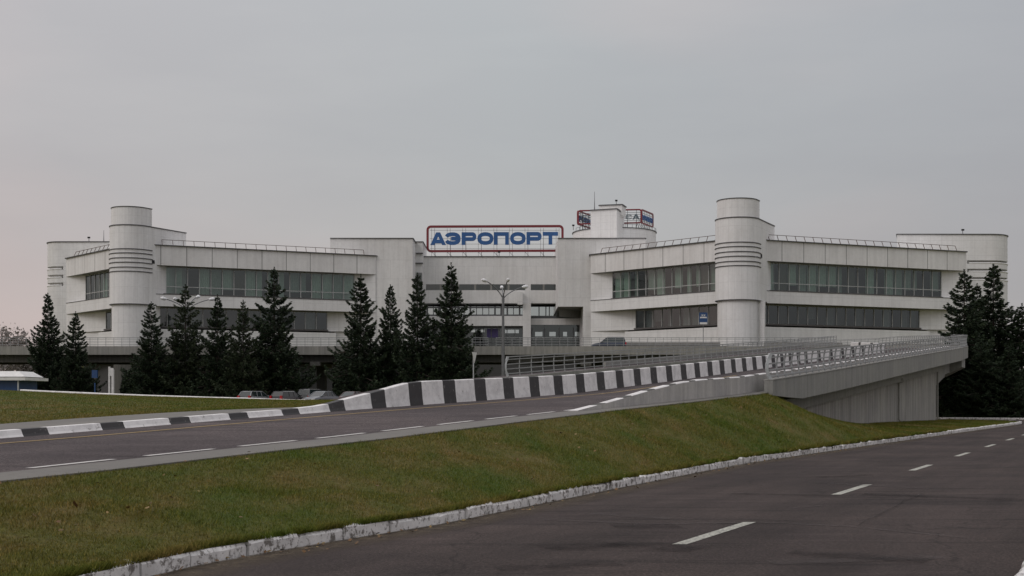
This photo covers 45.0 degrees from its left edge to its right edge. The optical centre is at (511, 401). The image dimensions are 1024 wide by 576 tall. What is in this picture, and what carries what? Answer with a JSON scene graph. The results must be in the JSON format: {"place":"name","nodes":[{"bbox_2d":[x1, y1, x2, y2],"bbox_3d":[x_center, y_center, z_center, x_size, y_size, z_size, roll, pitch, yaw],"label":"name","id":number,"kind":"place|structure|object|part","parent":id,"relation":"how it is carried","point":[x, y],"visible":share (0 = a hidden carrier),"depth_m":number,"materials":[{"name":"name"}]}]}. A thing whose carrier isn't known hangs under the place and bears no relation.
{"place":"outdoors","nodes":[
{"label":"outdoors","id":0,"kind":"place"},
{"bbox_2d":[0,407,296,429],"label":"pavement","id":1,"kind":"structure","parent":0,"point":[20,425],"depth_m":26.56,"materials":[{"name":"concrete"}]},
{"bbox_2d":[0,390,322,423],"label":"lawn","id":2,"kind":"structure","parent":0,"point":[50,397],"depth_m":34.52,"materials":[{"name":"green plant"}]},
{"bbox_2d":[20,389,303,399],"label":"kerb","id":3,"kind":"structure","parent":2,"relation":"on","point":[134,394],"depth_m":52.91,"materials":[{"name":"white paint"}]},
{"bbox_2d":[237,391,268,398],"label":"car","id":4,"kind":"object","parent":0,"point":[251,394],"visible":0.27,"depth_m":132.50,"materials":[{"name":"silver metal"}]},
{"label":"window","id":5,"kind":"part","parent":4,"relation":"part of","materials":[{"name":"grey glass"}]},
{"bbox_2d":[269,391,302,398],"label":"car","id":6,"kind":"object","parent":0,"point":[285,395],"visible":0.25,"depth_m":133.07,"materials":[{"name":"grey paint"}]},
{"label":"window","id":7,"kind":"part","parent":6,"relation":"part of","materials":[{"name":"grey glass"}]},
{"bbox_2d":[8,411,563,471],"bbox_3d":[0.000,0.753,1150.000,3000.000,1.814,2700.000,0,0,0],"label":"ground","id":8,"kind":"structure","parent":0,"point":[209,450],"depth_m":33.70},
{"bbox_2d":[0,324,31,370],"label":"autumn tree","id":9,"kind":"object","parent":8,"relation":"on","point":[13,341],"visible":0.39,"depth_m":259.42,"materials":[{"name":"brown plant"}]},
{"bbox_2d":[0,371,47,390],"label":"kiosk","id":10,"kind":"object","parent":8,"relation":"on","point":[14,380],"visible":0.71,"depth_m":82.14,"materials":[{"name":"blue paint"}]},
{"bbox_2d":[9,365,44,375],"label":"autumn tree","id":11,"kind":"object","parent":8,"relation":"on","point":[26,367],"visible":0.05,"depth_m":262.89,"materials":[{"name":"brown plant"}]},
{"bbox_2d":[26,293,68,390],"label":"spruce tree","id":12,"kind":"object","parent":8,"relation":"on","point":[44,352],"visible":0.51,"depth_m":147.40,"materials":[{"name":"green plant"}]},
{"bbox_2d":[37,371,97,391],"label":"undergrowth","id":13,"kind":"object","parent":8,"relation":"on","point":[86,382],"visible":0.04,"depth_m":150.23,"materials":[{"name":"green plant"}]},
{"bbox_2d":[47,311,106,392],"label":"spruce tree","id":14,"kind":"object","parent":8,"relation":"on","point":[73,361],"visible":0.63,"depth_m":146.00,"materials":[{"name":"green plant"}]},
{"bbox_2d":[92,370,97,392],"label":"notice board","id":15,"kind":"object","parent":8,"relation":"on","point":[94,373],"visible":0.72,"depth_m":141.85,"materials":[{"name":"blue paint"}]},
{"bbox_2d":[108,367,113,392],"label":"portal frame","id":16,"kind":"object","parent":8,"relation":"on","point":[110,380],"visible":0.71,"depth_m":139.85,"materials":[{"name":"white concrete"}]},
{"bbox_2d":[120,301,179,394],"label":"spruce tree","id":17,"kind":"object","parent":8,"relation":"on","point":[141,385],"visible":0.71,"depth_m":146.24,"materials":[{"name":"green plant"}]},
{"bbox_2d":[141,284,211,396],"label":"spruce tree","id":18,"kind":"object","parent":8,"relation":"on","point":[177,346],"visible":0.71,"depth_m":147.98,"materials":[{"name":"green plant"}]},
{"bbox_2d":[160,295,214,368],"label":"street lamp","id":19,"kind":"object","parent":8,"relation":"on","point":[197,297],"visible":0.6,"depth_m":152.38,"materials":[{"name":"grey metal"}]},
{"bbox_2d":[119,364,299,395],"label":"undergrowth","id":20,"kind":"object","parent":8,"relation":"on","point":[123,389],"visible":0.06,"depth_m":149.41,"materials":[{"name":"green plant"}]},
{"bbox_2d":[187,294,245,396],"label":"spruce tree","id":21,"kind":"object","parent":8,"relation":"on","point":[219,346],"visible":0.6,"depth_m":146.85,"materials":[{"name":"green plant"}]},
{"bbox_2d":[210,299,274,396],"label":"spruce tree","id":22,"kind":"object","parent":8,"relation":"on","point":[242,359],"visible":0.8,"depth_m":145.38,"materials":[{"name":"green plant"}]},
{"bbox_2d":[225,267,321,396],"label":"spruce tree","id":23,"kind":"object","parent":8,"relation":"on","point":[277,355],"visible":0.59,"depth_m":147.02,"materials":[{"name":"green plant"}]},
{"bbox_2d":[324,274,397,396],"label":"spruce tree","id":24,"kind":"object","parent":8,"relation":"on","point":[359,366],"visible":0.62,"depth_m":147.19,"materials":[{"name":"green plant"}]},
{"bbox_2d":[365,284,415,387],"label":"spruce tree","id":25,"kind":"object","parent":8,"relation":"on","point":[387,334],"visible":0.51,"depth_m":148.39,"materials":[{"name":"green plant"}]},
{"bbox_2d":[332,364,472,392],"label":"undergrowth","id":26,"kind":"object","parent":8,"relation":"on","point":[337,385],"visible":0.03,"depth_m":149.26,"materials":[{"name":"green plant"}]},
{"bbox_2d":[0,346,825,390],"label":"terminal deck","id":27,"kind":"structure","parent":8,"relation":"on","point":[319,357],"depth_m":155.00,"materials":[{"name":"concrete"}]},
{"bbox_2d":[0,337,487,345],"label":"guard railing","id":28,"kind":"object","parent":27,"relation":"on","point":[10,344],"visible":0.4,"depth_m":155.12,"materials":[{"name":"metal"}]},
{"bbox_2d":[592,338,625,345],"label":"car","id":29,"kind":"object","parent":27,"relation":"on","point":[612,341],"visible":0.19,"depth_m":162.17,"materials":[{"name":"blue paint"}]},
{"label":"window","id":30,"kind":"part","parent":29,"relation":"part of","materials":[{"name":"grey glass"}]},
{"bbox_2d":[496,337,829,345],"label":"guard railing","id":31,"kind":"object","parent":27,"relation":"on","point":[639,344],"visible":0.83,"depth_m":155.13,"materials":[{"name":"metal"}]},
{"bbox_2d":[699,312,706,343],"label":"bus stop sign","id":32,"kind":"object","parent":27,"relation":"on","point":[703,318],"visible":0.95,"depth_m":158.41,"materials":[{"name":"blue metal"}]},
{"bbox_2d":[626,342,841,345],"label":"crash barrier","id":33,"kind":"object","parent":27,"relation":"on","point":[709,343],"visible":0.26,"depth_m":165.99,"materials":[{"name":"grey metal"}]},
{"bbox_2d":[392,272,441,383],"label":"spruce tree","id":34,"kind":"object","parent":8,"relation":"on","point":[411,366],"visible":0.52,"depth_m":146.20,"materials":[{"name":"green plant"}]},
{"bbox_2d":[417,262,493,380],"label":"spruce tree","id":35,"kind":"object","parent":8,"relation":"on","point":[455,364],"visible":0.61,"depth_m":145.25,"materials":[{"name":"green plant"}]},
{"bbox_2d":[481,278,527,375],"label":"street lamp","id":36,"kind":"object","parent":8,"relation":"on","point":[503,341],"visible":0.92,"depth_m":144.86,"materials":[{"name":"grey metal"}]},
{"bbox_2d":[46,197,1008,393],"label":"airport terminal","id":37,"kind":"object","parent":8,"relation":"on","point":[744,273],"visible":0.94,"depth_m":189.62,"materials":[{"name":"white concrete"}]},
{"bbox_2d":[426,225,563,255],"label":"roof sign","id":38,"kind":"object","parent":37,"relation":"on","point":[457,238],"visible":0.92,"depth_m":206.34,"materials":[{"name":"metal"}]},
{"bbox_2d":[577,209,653,229],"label":"rooftop sign","id":39,"kind":"object","parent":37,"relation":"on","point":[585,221],"visible":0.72,"depth_m":220.05,"materials":[{"name":"blue metal"}]},
{"bbox_2d":[471,345,850,378],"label":"exit ramp bridge","id":40,"kind":"structure","parent":8,"relation":"on","point":[640,365],"depth_m":101.76,"materials":[{"name":"concrete"}]},
{"bbox_2d":[505,336,836,376],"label":"guard railing","id":41,"kind":"object","parent":40,"relation":"on","point":[652,354],"visible":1,"depth_m":90.50,"materials":[{"name":"metal"}]},
{"bbox_2d":[760,344,967,423],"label":"ramp bridge","id":42,"kind":"structure","parent":8,"relation":"on","point":[901,389],"depth_m":67.63,"materials":[{"name":"grey concrete"}]},
{"bbox_2d":[765,335,967,380],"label":"guard railing","id":43,"kind":"object","parent":42,"relation":"on","point":[962,340],"visible":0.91,"depth_m":62.49,"materials":[{"name":"metal"}]},
{"bbox_2d":[955,283,994,368],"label":"spruce tree","id":44,"kind":"object","parent":8,"relation":"on","point":[977,288],"visible":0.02,"depth_m":127.82,"materials":[{"name":"green plant"}]},
{"bbox_2d":[936,269,1016,417],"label":"spruce tree","id":45,"kind":"object","parent":8,"relation":"on","point":[969,327],"visible":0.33,"depth_m":120.27,"materials":[{"name":"green plant"}]},
{"bbox_2d":[936,264,1023,415],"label":"spruce tree","id":46,"kind":"object","parent":8,"relation":"on","point":[1001,338],"visible":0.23,"depth_m":123.25,"materials":[{"name":"green plant"}]},
{"bbox_2d":[936,417,1023,419],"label":"kerb","id":47,"kind":"structure","parent":8,"relation":"on","point":[981,418],"depth_m":107.95,"materials":[{"name":"paint"}]},
{"bbox_2d":[942,340,1023,417],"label":"spruce tree","id":48,"kind":"object","parent":8,"relation":"on","point":[983,382],"visible":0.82,"depth_m":116.36,"materials":[{"name":"green plant"}]},
{"bbox_2d":[974,346,1023,417],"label":"spruce tree","id":49,"kind":"object","parent":8,"relation":"on","point":[1010,380],"visible":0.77,"depth_m":115.34,"materials":[{"name":"green plant"}]},
{"bbox_2d":[989,303,1023,404],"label":"spruce tree","id":50,"kind":"object","parent":8,"relation":"on","point":[1018,328],"visible":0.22,"depth_m":121.73,"materials":[{"name":"green plant"}]},
{"bbox_2d":[298,389,321,397],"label":"car","id":51,"kind":"object","parent":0,"point":[304,393],"visible":0.1,"depth_m":135.60,"materials":[{"name":"grey paint"}]},
{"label":"window","id":52,"kind":"part","parent":51,"relation":"part of","materials":[{"name":"grey glass"}]},
{"bbox_2d":[303,391,337,399],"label":"car","id":53,"kind":"object","parent":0,"point":[323,395],"visible":0.41,"depth_m":125.45,"materials":[{"name":"grey paint"}]},
{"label":"window","id":54,"kind":"part","parent":53,"relation":"part of","materials":[{"name":"grey glass"}]},
{"bbox_2d":[339,392,361,396],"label":"car","id":55,"kind":"object","parent":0,"point":[346,394],"visible":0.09,"depth_m":130.94,"materials":[{"name":"grey paint"}]},
{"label":"window","id":56,"kind":"part","parent":55,"relation":"part of","materials":[{"name":"grey glass"}]},
{"bbox_2d":[0,392,767,482],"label":"pavement","id":57,"kind":"structure","parent":0,"point":[11,476],"depth_m":19.98,"materials":[{"name":"concrete"}]},
{"bbox_2d":[329,389,491,426],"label":"access road","id":58,"kind":"structure","parent":0,"point":[357,394],"depth_m":66.41,"materials":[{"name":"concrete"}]},
{"bbox_2d":[472,352,476,378],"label":"yield sign","id":59,"kind":"object","parent":58,"relation":"on","point":[474,355],"visible":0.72,"depth_m":65.97,"materials":[{"name":"metal"}]},
{"bbox_2d":[0,348,923,471],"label":"ramp road","id":60,"kind":"structure","parent":0,"point":[17,455],"depth_m":24.14,"materials":[{"name":"grey asphalt"}]},
{"bbox_2d":[29,409,572,467],"bbox_3d":[-3.582,0.615,21.537,0.098,0.867,24.901,0,0,27],"label":"road marking","id":61,"kind":"object","parent":60,"relation":"on","point":[252,444],"visible":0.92,"depth_m":20.05,"materials":[{"name":"white paint"}]},
{"bbox_2d":[0,375,736,443],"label":"road marking","id":62,"kind":"object","parent":60,"relation":"on","point":[306,417],"visible":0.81,"depth_m":27.31,"materials":[{"name":"white paint"}]},
{"bbox_2d":[0,342,884,437],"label":"striped barrier","id":63,"kind":"object","parent":60,"relation":"on","point":[429,392],"visible":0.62,"depth_m":38.22,"materials":[{"name":"white paint"}]},
{"bbox_2d":[569,346,950,410],"bbox_3d":[17.488,-1.992,62.863,0.300,4.480,71.036,0,0,27],"label":"concrete barrier","id":64,"kind":"object","parent":60,"relation":"on","point":[694,389],"visible":0.41,"depth_m":40.03,"materials":[{"name":"white paint"}]},
{"bbox_2d":[0,393,1017,575],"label":"lawn","id":65,"kind":"structure","parent":0,"point":[284,507],"depth_m":18.00,"materials":[{"name":"green plant"}]},
{"bbox_2d":[0,0,1023,371],"label":"sky","id":66,"kind":"structure","parent":0,"point":[285,123],"materials":[{"name":"grey"}]},
{"bbox_2d":[164,419,1023,575],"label":"road","id":67,"kind":"structure","parent":0,"point":[962,515],"depth_m":15.40,"materials":[{"name":"grey asphalt"}]},
{"bbox_2d":[79,421,1021,575],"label":"kerb","id":68,"kind":"structure","parent":67,"relation":"on","point":[201,557],"depth_m":15.41,"materials":[{"name":"paint"}]},
{"bbox_2d":[152,425,1014,575],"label":"gutter dirt","id":69,"kind":"structure","parent":67,"relation":"on","point":[273,554],"depth_m":15.86,"materials":[{"name":"brown"}]},
{"bbox_2d":[0,404,950,575],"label":"fallen leaves","id":70,"kind":"object","parent":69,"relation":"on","point":[107,512],"visible":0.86,"depth_m":16.02,"materials":[{"name":"brown plant"}]},
{"bbox_2d":[674,434,1023,543],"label":"road marking","id":71,"kind":"object","parent":67,"relation":"on","point":[709,534],"visible":1,"depth_m":15.61,"materials":[{"name":"paint"}]},
{"bbox_2d":[1015,562,1023,575],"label":"kerb","id":72,"kind":"structure","parent":67,"relation":"on","point":[1020,572],"depth_m":10.58,"materials":[{"name":"paint"}]}
]}

